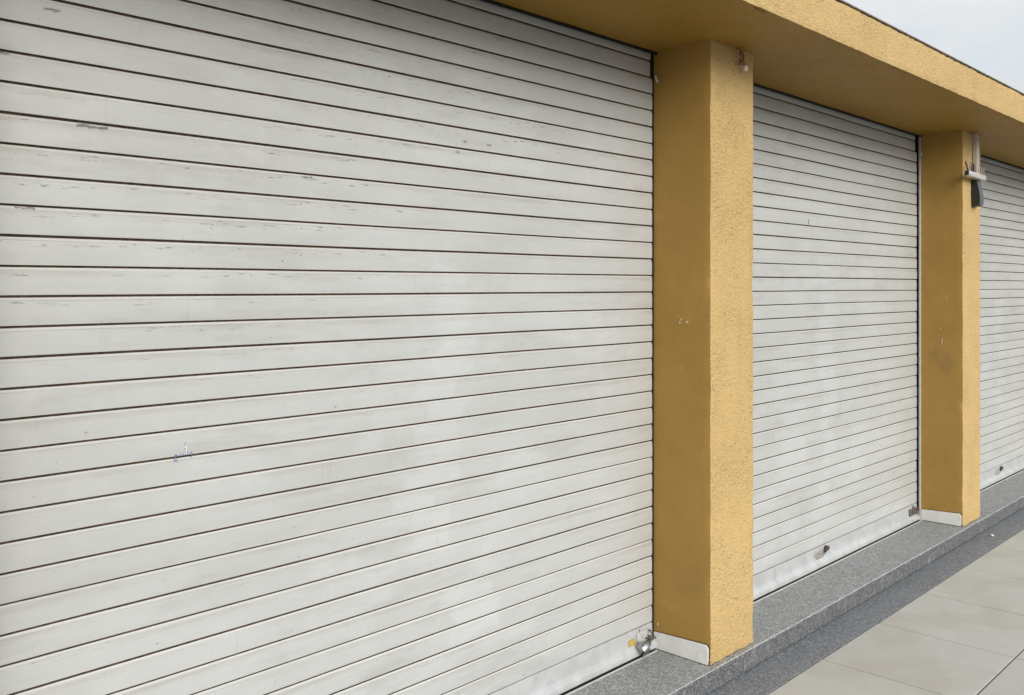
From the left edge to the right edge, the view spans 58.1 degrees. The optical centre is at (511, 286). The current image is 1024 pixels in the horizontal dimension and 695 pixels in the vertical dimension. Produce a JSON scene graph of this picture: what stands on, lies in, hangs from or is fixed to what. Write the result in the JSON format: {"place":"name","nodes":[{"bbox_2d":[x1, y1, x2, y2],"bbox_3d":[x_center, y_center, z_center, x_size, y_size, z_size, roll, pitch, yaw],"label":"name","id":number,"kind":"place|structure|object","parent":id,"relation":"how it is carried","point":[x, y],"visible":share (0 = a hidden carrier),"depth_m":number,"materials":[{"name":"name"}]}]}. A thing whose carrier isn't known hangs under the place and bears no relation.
{"place":"outdoors","nodes":[
{"label":"outdoors","id":0,"kind":"place"},
{"bbox_2d":[570,471,1023,694],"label":"granite step","id":1,"kind":"object","parent":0,"point":[788,616],"visible":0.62,"depth_m":4.91,"materials":[{"name":"grey stone"}]},
{"bbox_2d":[0,0,1023,694],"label":"shop building","id":2,"kind":"structure","parent":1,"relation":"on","point":[458,346],"depth_m":3.41,"materials":[{"name":"yellow paint"}]},
{"bbox_2d":[636,641,650,655],"bbox_3d":[0.591,1.616,4.119,0.060,0.062,0.070,0,0,44],"label":"padlock","id":3,"kind":"object","parent":2,"relation":"attached to","point":[643,648],"visible":1,"depth_m":4.10,"materials":[{"name":"silver metal"}]},
{"bbox_2d":[738,47,747,70],"bbox_3d":[1.045,-1.035,4.173,0.024,0.116,0.060,0,0,44],"label":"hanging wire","id":4,"kind":"object","parent":2,"relation":"hanging from","point":[745,66],"visible":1,"depth_m":4.16,"materials":[{"name":"brown plastic"}]},
{"bbox_2d":[965,133,985,207],"bbox_3d":[3.203,-0.823,6.407,0.062,0.528,0.398,0,0,44],"label":"mounting bracket","id":5,"kind":"object","parent":2,"relation":"attached to","point":[977,196],"visible":1,"depth_m":6.47,"materials":[{"name":"metal"}]},
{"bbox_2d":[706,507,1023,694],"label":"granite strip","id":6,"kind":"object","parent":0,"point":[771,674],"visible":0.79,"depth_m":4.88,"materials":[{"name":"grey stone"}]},
{"bbox_2d":[768,529,1023,694],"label":"pavement","id":7,"kind":"structure","parent":0,"point":[961,632],"depth_m":4.50,"materials":[{"name":"beige tile"}]},
{"bbox_2d":[844,0,1023,92],"label":"sky","id":8,"kind":"structure","parent":0,"point":[987,36],"materials":[{"name":"white"}]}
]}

